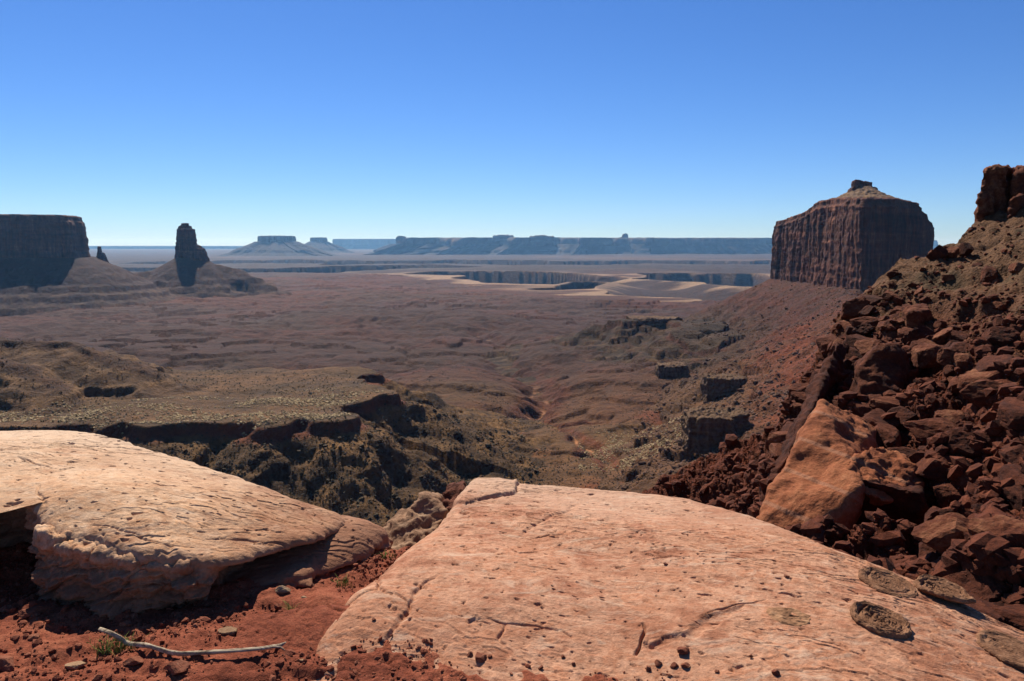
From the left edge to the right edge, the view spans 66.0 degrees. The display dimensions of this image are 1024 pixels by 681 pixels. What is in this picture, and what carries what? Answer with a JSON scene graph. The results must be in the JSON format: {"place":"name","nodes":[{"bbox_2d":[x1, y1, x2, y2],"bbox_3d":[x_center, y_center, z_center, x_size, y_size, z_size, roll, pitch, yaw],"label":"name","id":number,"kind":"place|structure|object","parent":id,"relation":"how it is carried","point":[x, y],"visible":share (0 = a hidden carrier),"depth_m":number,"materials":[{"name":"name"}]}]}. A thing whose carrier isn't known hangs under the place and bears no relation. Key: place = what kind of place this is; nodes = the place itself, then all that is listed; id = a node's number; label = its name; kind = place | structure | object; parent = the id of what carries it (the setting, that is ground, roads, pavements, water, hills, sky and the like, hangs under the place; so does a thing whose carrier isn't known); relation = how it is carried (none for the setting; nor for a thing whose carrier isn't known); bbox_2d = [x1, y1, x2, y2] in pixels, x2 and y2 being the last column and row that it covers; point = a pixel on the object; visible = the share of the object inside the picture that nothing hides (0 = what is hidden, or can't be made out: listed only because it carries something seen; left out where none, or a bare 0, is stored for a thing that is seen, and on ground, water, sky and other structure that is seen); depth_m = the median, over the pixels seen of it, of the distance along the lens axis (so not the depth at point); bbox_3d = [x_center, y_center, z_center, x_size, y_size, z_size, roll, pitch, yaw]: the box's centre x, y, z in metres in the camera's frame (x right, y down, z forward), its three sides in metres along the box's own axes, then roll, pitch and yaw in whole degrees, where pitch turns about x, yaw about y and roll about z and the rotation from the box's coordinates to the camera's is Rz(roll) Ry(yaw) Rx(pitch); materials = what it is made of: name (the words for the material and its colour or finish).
{"place":"outdoors","nodes":[
{"label":"outdoors","id":0,"kind":"place"},
{"bbox_2d":[0,542,409,680],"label":"ground","id":1,"kind":"structure","parent":0,"point":[326,592],"depth_m":3.17,"materials":[{"name":"soil"}]},
{"bbox_2d":[0,655,14,671],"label":"stone","id":2,"kind":"object","parent":1,"relation":"on","point":[7,663],"visible":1,"depth_m":2.96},
{"bbox_2d":[18,605,50,617],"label":"stone","id":3,"kind":"object","parent":1,"relation":"on","point":[26,612],"visible":0.94,"depth_m":3.34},
{"bbox_2d":[65,661,85,669],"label":"stone","id":4,"kind":"object","parent":1,"relation":"on","point":[74,665],"visible":1,"depth_m":2.99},
{"bbox_2d":[89,632,137,656],"bbox_3d":[-1.562,1.194,3.116,0.262,0.066,0.163,0,7,0],"label":"grass tuft","id":5,"kind":"object","parent":1,"relation":"on","point":[108,650],"visible":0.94,"depth_m":3.10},
{"bbox_2d":[122,656,143,665],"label":"stone","id":6,"kind":"object","parent":1,"relation":"on","point":[133,661],"visible":1,"depth_m":2.98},
{"bbox_2d":[165,659,190,674],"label":"stone","id":7,"kind":"object","parent":1,"relation":"on","point":[178,667],"visible":0.96,"depth_m":2.87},
{"bbox_2d":[98,627,285,655],"bbox_3d":[-1.251,1.181,3.043,0.828,0.074,0.220,0,7,3],"label":"weathered stick","id":8,"kind":"object","parent":1,"relation":"on","point":[118,637],"visible":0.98,"depth_m":2.98,"materials":[{"name":"grey wood"}]},
{"bbox_2d":[0,430,392,620],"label":"layered slab","id":9,"kind":"structure","parent":1,"relation":"on","point":[104,526],"depth_m":3.74,"materials":[{"name":"stone"}]},
{"bbox_2d":[218,626,236,635],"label":"stone","id":10,"kind":"object","parent":1,"relation":"on","point":[229,630],"visible":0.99,"depth_m":3.18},
{"bbox_2d":[275,585,290,593],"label":"stone","id":11,"kind":"object","parent":1,"relation":"on","point":[281,589],"visible":1,"depth_m":3.51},
{"bbox_2d":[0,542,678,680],"bbox_3d":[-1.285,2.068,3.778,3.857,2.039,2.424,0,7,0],"label":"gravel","id":12,"kind":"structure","parent":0,"point":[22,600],"depth_m":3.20,"materials":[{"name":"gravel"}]},
{"bbox_2d":[0,249,864,526],"bbox_3d":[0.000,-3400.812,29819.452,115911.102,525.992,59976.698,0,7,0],"label":"terrain","id":13,"kind":"structure","parent":0,"point":[368,320],"depth_m":1688.27,"materials":[{"name":"soil"}]},
{"bbox_2d":[0,214,90,257],"bbox_3d":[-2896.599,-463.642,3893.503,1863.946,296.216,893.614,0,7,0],"label":"sheer mesa","id":14,"kind":"structure","parent":13,"relation":"on","point":[40,236],"depth_m":3530.12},
{"bbox_2d":[96,246,108,262],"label":"rock needle","id":15,"kind":"object","parent":13,"relation":"on","point":[101,255],"visible":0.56,"depth_m":3845.36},
{"bbox_2d":[89,246,242,248],"bbox_3d":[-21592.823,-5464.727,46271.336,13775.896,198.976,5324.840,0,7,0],"label":"plateau","id":16,"kind":"structure","parent":13,"relation":"on","point":[159,247],"depth_m":44050.84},
{"bbox_2d":[174,223,209,261],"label":"rock tower","id":17,"kind":"structure","parent":13,"relation":"on","point":[187,246],"depth_m":4125.02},
{"bbox_2d":[7,392,546,523],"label":"shrubs","id":18,"kind":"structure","parent":13,"relation":"on","point":[394,495],"depth_m":756.47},
{"bbox_2d":[217,235,339,255],"bbox_3d":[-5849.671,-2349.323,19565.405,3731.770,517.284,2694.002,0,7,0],"label":"square butte","id":19,"kind":"object","parent":13,"relation":"on","point":[271,245],"visible":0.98,"depth_m":18913.52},
{"bbox_2d":[305,237,354,252],"bbox_3d":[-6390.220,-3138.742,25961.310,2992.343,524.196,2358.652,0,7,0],"label":"domed butte","id":20,"kind":"object","parent":13,"relation":"on","point":[323,243],"visible":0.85,"depth_m":25499.08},
{"bbox_2d":[0,386,681,473],"bbox_3d":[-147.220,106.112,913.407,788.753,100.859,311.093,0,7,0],"label":"dry grass","id":21,"kind":"structure","parent":13,"relation":"on","point":[205,416],"depth_m":836.89,"materials":[{"name":"plant"}]},
{"bbox_2d":[332,239,395,248],"bbox_3d":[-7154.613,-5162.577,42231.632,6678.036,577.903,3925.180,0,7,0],"label":"pale mesa","id":22,"kind":"structure","parent":13,"relation":"on","point":[361,243],"depth_m":40770.11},
{"bbox_2d":[0,329,764,512],"bbox_3d":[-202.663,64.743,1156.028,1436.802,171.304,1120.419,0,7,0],"label":"desert shrubs","id":23,"kind":"object","parent":13,"relation":"on","point":[371,421],"visible":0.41,"depth_m":895.03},
{"bbox_2d":[363,237,771,254],"bbox_3d":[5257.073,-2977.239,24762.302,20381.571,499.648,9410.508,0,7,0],"label":"long mesa","id":24,"kind":"structure","parent":13,"relation":"on","point":[510,245],"depth_m":21558.76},
{"bbox_2d":[493,234,513,240],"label":"rim block","id":25,"kind":"structure","parent":24,"relation":"on","point":[499,237],"depth_m":21225.62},
{"bbox_2d":[529,235,554,241],"bbox_3d":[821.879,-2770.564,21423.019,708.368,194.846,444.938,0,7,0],"label":"rim block","id":26,"kind":"structure","parent":24,"relation":"on","point":[540,238],"depth_m":21227.22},
{"bbox_2d":[626,315,682,325],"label":"cap block","id":27,"kind":"structure","parent":13,"relation":"on","point":[654,320],"depth_m":1881.83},
{"bbox_2d":[655,361,689,378],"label":"cap block","id":28,"kind":"structure","parent":13,"relation":"on","point":[671,370],"depth_m":1363.35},
{"bbox_2d":[677,405,749,454],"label":"cap block","id":29,"kind":"structure","parent":13,"relation":"on","point":[706,430],"depth_m":764.96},
{"bbox_2d":[700,372,746,403],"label":"cap block","id":30,"kind":"structure","parent":13,"relation":"on","point":[714,386],"depth_m":1058.81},
{"bbox_2d":[615,279,857,490],"bbox_3d":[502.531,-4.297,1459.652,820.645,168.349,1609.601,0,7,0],"label":"scree","id":31,"kind":"structure","parent":13,"relation":"on","point":[676,447],"depth_m":1044.58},
{"bbox_2d":[770,179,933,289],"bbox_3d":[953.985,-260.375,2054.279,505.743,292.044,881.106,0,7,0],"label":"rock butte","id":32,"kind":"object","parent":13,"relation":"on","point":[861,234],"visible":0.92,"depth_m":1768.47,"materials":[{"name":"stone"}]},
{"bbox_2d":[0,0,1023,245],"label":"sky","id":33,"kind":"structure","parent":0,"point":[238,122],"materials":[{"name":"blue"}]},
{"bbox_2d":[314,477,1023,680],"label":"sandstone slab","id":34,"kind":"structure","parent":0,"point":[514,576],"depth_m":3.32,"materials":[{"name":"stone"}]},
{"bbox_2d":[383,491,448,549],"bbox_3d":[-0.611,1.301,4.951,0.452,0.633,1.082,0,7,0],"label":"wedged boulder","id":35,"kind":"object","parent":34,"relation":"on","point":[423,516],"visible":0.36,"depth_m":4.90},
{"bbox_2d":[230,604,617,680],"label":"washed dirt","id":36,"kind":"structure","parent":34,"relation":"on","point":[306,628],"depth_m":3.06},
{"bbox_2d":[475,652,486,662],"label":"loose stone","id":37,"kind":"object","parent":34,"relation":"on","point":[480,657],"visible":1,"depth_m":2.94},
{"bbox_2d":[766,607,810,626],"bbox_3d":[1.125,1.124,3.197,0.216,0.040,0.187,0,7,0],"label":"worn disc","id":38,"kind":"object","parent":34,"relation":"on","point":[781,615],"visible":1,"depth_m":3.19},
{"bbox_2d":[850,600,911,639],"bbox_3d":[1.499,1.138,3.207,0.239,0.048,0.244,12,15,12],"label":"crusty disc","id":39,"kind":"object","parent":34,"relation":"on","point":[880,620],"visible":1,"depth_m":3.19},
{"bbox_2d":[858,567,918,597],"bbox_3d":[1.712,1.111,3.597,0.258,0.039,0.270,14,13,12],"label":"crusty disc","id":40,"kind":"object","parent":34,"relation":"on","point":[885,581],"visible":0.99,"depth_m":3.59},
{"bbox_2d":[913,574,975,603],"bbox_3d":[1.981,1.139,3.613,0.255,0.084,0.280,11,16,12],"label":"crusty disc","id":41,"kind":"object","parent":34,"relation":"on","point":[942,588],"visible":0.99,"depth_m":3.63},
{"bbox_2d":[976,629,1023,670],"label":"crusty disc","id":42,"kind":"object","parent":34,"relation":"on","point":[1004,648],"visible":1,"depth_m":3.22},
{"bbox_2d":[626,206,1023,592],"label":"hillside","id":43,"kind":"structure","parent":0,"point":[912,273],"depth_m":72.08,"materials":[{"name":"soil"}]},
{"bbox_2d":[442,480,465,517],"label":"shaded boulder","id":44,"kind":"object","parent":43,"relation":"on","point":[452,492],"visible":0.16,"depth_m":6.02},
{"bbox_2d":[769,443,781,460],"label":"boulder","id":45,"kind":"object","parent":43,"relation":"on","point":[775,449],"visible":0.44,"depth_m":53.51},
{"bbox_2d":[765,431,787,450],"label":"boulder","id":46,"kind":"object","parent":43,"relation":"on","point":[776,436],"visible":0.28,"depth_m":54.90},
{"bbox_2d":[790,391,805,403],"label":"boulder","id":47,"kind":"object","parent":43,"relation":"on","point":[799,397],"visible":0.29,"depth_m":61.16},
{"bbox_2d":[788,383,808,397],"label":"boulder","id":48,"kind":"object","parent":43,"relation":"on","point":[798,387],"visible":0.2,"depth_m":63.78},
{"bbox_2d":[759,342,849,501],"bbox_3d":[22.216,6.255,58.014,1.886,10.635,21.530,5,9,35],"label":"rock fin","id":49,"kind":"object","parent":43,"relation":"on","point":[823,383],"visible":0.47,"depth_m":57.06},
{"bbox_2d":[756,399,878,529],"bbox_3d":[18.076,8.900,46.021,6.683,9.846,14.278,3,8,24],"label":"striped boulder","id":50,"kind":"object","parent":43,"relation":"on","point":[814,477],"visible":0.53,"depth_m":42.84,"materials":[{"name":"stone"}]},
{"bbox_2d":[816,334,836,351],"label":"boulder","id":51,"kind":"object","parent":43,"relation":"on","point":[822,342],"visible":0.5,"depth_m":71.78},
{"bbox_2d":[809,369,843,382],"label":"boulder","id":52,"kind":"object","parent":43,"relation":"on","point":[839,373],"visible":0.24,"depth_m":62.57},
{"bbox_2d":[650,218,1023,605],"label":"rubble","id":53,"kind":"object","parent":43,"relation":"on","point":[999,560],"visible":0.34,"depth_m":42.43,"materials":[{"name":"stone"}]},
{"bbox_2d":[791,403,801,416],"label":"boulder","id":54,"kind":"object","parent":53,"relation":"on","point":[797,407],"visible":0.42,"depth_m":60.01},
{"bbox_2d":[954,353,974,367],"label":"boulder","id":55,"kind":"object","parent":53,"relation":"on","point":[962,360],"visible":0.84,"depth_m":54.18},
{"bbox_2d":[995,397,1023,432],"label":"boulder","id":56,"kind":"object","parent":53,"relation":"on","point":[1010,413],"visible":0.94,"depth_m":40.82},
{"bbox_2d":[829,337,844,358],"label":"boulder","id":57,"kind":"object","parent":43,"relation":"on","point":[835,341],"visible":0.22,"depth_m":70.05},
{"bbox_2d":[830,320,851,334],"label":"boulder","id":58,"kind":"object","parent":43,"relation":"on","point":[844,323],"visible":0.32,"depth_m":74.46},
{"bbox_2d":[845,347,862,359],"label":"boulder","id":59,"kind":"object","parent":43,"relation":"on","point":[853,351],"visible":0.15,"depth_m":67.69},
{"bbox_2d":[841,297,869,319],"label":"boulder","id":60,"kind":"object","parent":43,"relation":"on","point":[851,308],"visible":0.69,"depth_m":74.73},
{"bbox_2d":[843,334,874,347],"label":"boulder","id":61,"kind":"object","parent":43,"relation":"on","point":[850,340],"visible":0.26,"depth_m":68.97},
{"bbox_2d":[854,402,871,415],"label":"boulder","id":62,"kind":"object","parent":43,"relation":"on","point":[861,408],"visible":0.53,"depth_m":54.70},
{"bbox_2d":[852,323,874,336],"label":"boulder","id":63,"kind":"object","parent":43,"relation":"on","point":[864,329],"visible":0.66,"depth_m":70.55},
{"bbox_2d":[849,316,878,326],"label":"boulder","id":64,"kind":"object","parent":43,"relation":"on","point":[870,320],"visible":0.32,"depth_m":72.14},
{"bbox_2d":[858,305,875,316],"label":"boulder","id":65,"kind":"object","parent":43,"relation":"on","point":[867,310],"visible":0.91,"depth_m":73.36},
{"bbox_2d":[854,339,885,355],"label":"boulder","id":66,"kind":"object","parent":43,"relation":"on","point":[863,347],"visible":0.31,"depth_m":65.91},
{"bbox_2d":[857,294,883,306],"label":"boulder","id":67,"kind":"object","parent":43,"relation":"on","point":[874,300],"visible":0.41,"depth_m":74.79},
{"bbox_2d":[849,342,911,395],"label":"shadowed block","id":68,"kind":"structure","parent":43,"relation":"on","point":[879,368],"depth_m":57.49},
{"bbox_2d":[862,408,899,427],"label":"boulder","id":69,"kind":"object","parent":43,"relation":"on","point":[872,417],"visible":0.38,"depth_m":52.17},
{"bbox_2d":[869,396,899,412],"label":"boulder","id":70,"kind":"object","parent":43,"relation":"on","point":[885,403],"visible":0.27,"depth_m":54.11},
{"bbox_2d":[846,447,924,505],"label":"ledge block","id":71,"kind":"structure","parent":43,"relation":"on","point":[879,465],"depth_m":42.71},
{"bbox_2d":[877,321,893,329],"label":"boulder","id":72,"kind":"object","parent":43,"relation":"on","point":[883,324],"visible":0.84,"depth_m":67.81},
{"bbox_2d":[875,422,901,447],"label":"boulder","id":73,"kind":"object","parent":43,"relation":"on","point":[886,432],"visible":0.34,"depth_m":49.98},
{"bbox_2d":[881,291,897,300],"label":"boulder","id":74,"kind":"object","parent":43,"relation":"on","point":[887,296],"visible":0.88,"depth_m":73.71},
{"bbox_2d":[856,479,928,525],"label":"overhang block","id":75,"kind":"structure","parent":43,"relation":"on","point":[909,503],"depth_m":40.87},
{"bbox_2d":[885,447,916,455],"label":"boulder","id":76,"kind":"object","parent":43,"relation":"on","point":[907,451],"visible":0.16,"depth_m":47.86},
{"bbox_2d":[887,406,918,431],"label":"boulder","id":77,"kind":"object","parent":43,"relation":"on","point":[904,414],"visible":0.43,"depth_m":52.09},
{"bbox_2d":[896,326,914,337],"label":"boulder","id":78,"kind":"object","parent":43,"relation":"on","point":[903,331],"visible":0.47,"depth_m":66.42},
{"bbox_2d":[908,450,924,462],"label":"boulder","id":79,"kind":"object","parent":43,"relation":"on","point":[915,457],"visible":0.39,"depth_m":44.18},
{"bbox_2d":[902,304,933,326],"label":"boulder","id":80,"kind":"object","parent":43,"relation":"on","point":[916,315],"visible":0.8,"depth_m":66.67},
{"bbox_2d":[900,325,935,344],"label":"boulder","id":81,"kind":"object","parent":43,"relation":"on","point":[920,332],"visible":0.58,"depth_m":64.22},
{"bbox_2d":[908,338,935,351],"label":"boulder","id":82,"kind":"object","parent":43,"relation":"on","point":[917,342],"visible":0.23,"depth_m":62.80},
{"bbox_2d":[911,343,941,370],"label":"boulder","id":83,"kind":"object","parent":43,"relation":"on","point":[924,356],"visible":0.74,"depth_m":58.59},
{"bbox_2d":[918,542,934,557],"bbox_3d":[17.941,10.058,31.426,3.124,3.709,5.303,-3,8,-22],"label":"tilted plate","id":84,"kind":"object","parent":43,"relation":"on","point":[924,549],"visible":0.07,"depth_m":32.07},
{"bbox_2d":[902,417,958,442],"bbox_3d":[25.688,5.464,47.713,3.763,1.517,2.248,11,22,39],"label":"boulder","id":85,"kind":"object","parent":43,"relation":"on","point":[922,430],"visible":0.53,"depth_m":47.46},
{"bbox_2d":[924,506,940,521],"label":"boulder","id":86,"kind":"object","parent":43,"relation":"on","point":[932,512],"visible":0.24,"depth_m":34.29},
{"bbox_2d":[915,458,952,481],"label":"boulder","id":87,"kind":"object","parent":43,"relation":"on","point":[930,469],"visible":0.84,"depth_m":42.40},
{"bbox_2d":[926,245,947,259],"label":"skyline boulder","id":88,"kind":"object","parent":43,"relation":"on","point":[939,251],"visible":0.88,"depth_m":78.08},
{"bbox_2d":[911,512,968,553],"bbox_3d":[17.367,7.727,30.871,3.162,1.884,1.654,-12,2,42],"label":"boulder","id":89,"kind":"object","parent":43,"relation":"on","point":[938,533],"visible":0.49,"depth_m":30.71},
{"bbox_2d":[931,327,952,341],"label":"boulder","id":90,"kind":"object","parent":43,"relation":"on","point":[941,334],"visible":0.41,"depth_m":62.61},
{"bbox_2d":[932,482,960,508],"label":"boulder","id":91,"kind":"object","parent":43,"relation":"on","point":[943,493],"visible":0.63,"depth_m":41.43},
{"bbox_2d":[934,409,964,423],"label":"boulder","id":92,"kind":"object","parent":43,"relation":"on","point":[954,416],"visible":0.44,"depth_m":48.14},
{"bbox_2d":[943,364,955,377],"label":"boulder","id":93,"kind":"object","parent":43,"relation":"on","point":[948,370],"visible":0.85,"depth_m":54.66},
{"bbox_2d":[937,348,964,366],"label":"boulder","id":94,"kind":"object","parent":43,"relation":"on","point":[944,357],"visible":0.58,"depth_m":55.21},
{"bbox_2d":[945,246,958,258],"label":"skyline boulder","id":95,"kind":"object","parent":43,"relation":"on","point":[953,252],"visible":0.89,"depth_m":78.01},
{"bbox_2d":[951,378,958,392],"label":"boulder","id":96,"kind":"object","parent":43,"relation":"on","point":[954,389],"visible":0.45,"depth_m":52.50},
{"bbox_2d":[946,330,967,341],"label":"boulder","id":97,"kind":"object","parent":43,"relation":"on","point":[959,336],"visible":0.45,"depth_m":61.65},
{"bbox_2d":[948,342,969,352],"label":"boulder","id":98,"kind":"object","parent":43,"relation":"on","point":[960,346],"visible":0.45,"depth_m":56.78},
{"bbox_2d":[945,429,981,458],"bbox_3d":[24.770,5.869,43.798,1.936,1.942,2.431,2,7,16],"label":"boulder","id":99,"kind":"object","parent":43,"relation":"on","point":[958,439],"visible":0.53,"depth_m":43.14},
{"bbox_2d":[959,242,973,256],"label":"skyline boulder","id":100,"kind":"object","parent":43,"relation":"on","point":[965,249],"visible":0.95,"depth_m":78.07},
{"bbox_2d":[943,570,1003,601],"bbox_3d":[16.861,9.212,28.725,2.117,1.960,3.218,-11,-5,30],"label":"boulder","id":101,"kind":"object","parent":43,"relation":"on","point":[982,587],"visible":0.36,"depth_m":28.11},
{"bbox_2d":[957,369,1003,390],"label":"boulder","id":102,"kind":"object","parent":43,"relation":"on","point":[968,377],"visible":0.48,"depth_m":50.79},
{"bbox_2d":[959,379,1003,407],"bbox_3d":[29.731,3.306,48.981,3.437,1.954,1.587,-2,-35,28],"label":"boulder","id":103,"kind":"object","parent":43,"relation":"on","point":[973,393],"visible":0.48,"depth_m":48.90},
{"bbox_2d":[966,592,1004,622],"bbox_3d":[15.482,9.402,26.422,1.890,1.447,1.805,5,9,37],"label":"boulder","id":104,"kind":"object","parent":43,"relation":"on","point":[982,606],"visible":0.13,"depth_m":26.01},
{"bbox_2d":[980,265,997,282],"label":"boulder","id":105,"kind":"object","parent":43,"relation":"on","point":[989,274],"visible":0.89,"depth_m":69.78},
{"bbox_2d":[973,164,1014,221],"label":"rock pillar","id":106,"kind":"object","parent":43,"relation":"on","point":[993,196],"visible":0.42,"depth_m":85.75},
{"bbox_2d":[975,354,1013,371],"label":"boulder","id":107,"kind":"object","parent":43,"relation":"on","point":[985,363],"visible":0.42,"depth_m":51.26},
{"bbox_2d":[967,514,1023,547],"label":"boulder","id":108,"kind":"object","parent":43,"relation":"on","point":[1010,529],"visible":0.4,"depth_m":29.04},
{"bbox_2d":[992,317,1003,325],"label":"boulder","id":109,"kind":"object","parent":43,"relation":"on","point":[997,321],"visible":0.81,"depth_m":56.46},
{"bbox_2d":[991,301,1006,310],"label":"boulder","id":110,"kind":"object","parent":43,"relation":"on","point":[998,305],"visible":0.99,"depth_m":63.72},
{"bbox_2d":[981,326,1018,346],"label":"boulder","id":111,"kind":"object","parent":43,"relation":"on","point":[1002,336],"visible":0.69,"depth_m":54.87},
{"bbox_2d":[992,604,1023,631],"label":"boulder","id":112,"kind":"object","parent":43,"relation":"on","point":[1013,615],"visible":0.49,"depth_m":25.64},
{"bbox_2d":[998,464,1023,511],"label":"boulder","id":113,"kind":"object","parent":43,"relation":"on","point":[1012,495],"visible":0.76,"depth_m":36.19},
{"bbox_2d":[998,443,1023,463],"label":"boulder","id":114,"kind":"object","parent":43,"relation":"on","point":[1012,454],"visible":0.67,"depth_m":39.27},
{"bbox_2d":[1003,593,1021,604],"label":"boulder","id":115,"kind":"object","parent":43,"relation":"on","point":[1007,596],"visible":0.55,"depth_m":27.24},
{"bbox_2d":[1006,165,1023,218],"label":"rock pillar","id":116,"kind":"object","parent":43,"relation":"on","point":[1016,200],"visible":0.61,"depth_m":84.91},
{"bbox_2d":[1008,262,1023,272],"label":"boulder","id":117,"kind":"object","parent":43,"relation":"on","point":[1015,267],"visible":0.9,"depth_m":67.19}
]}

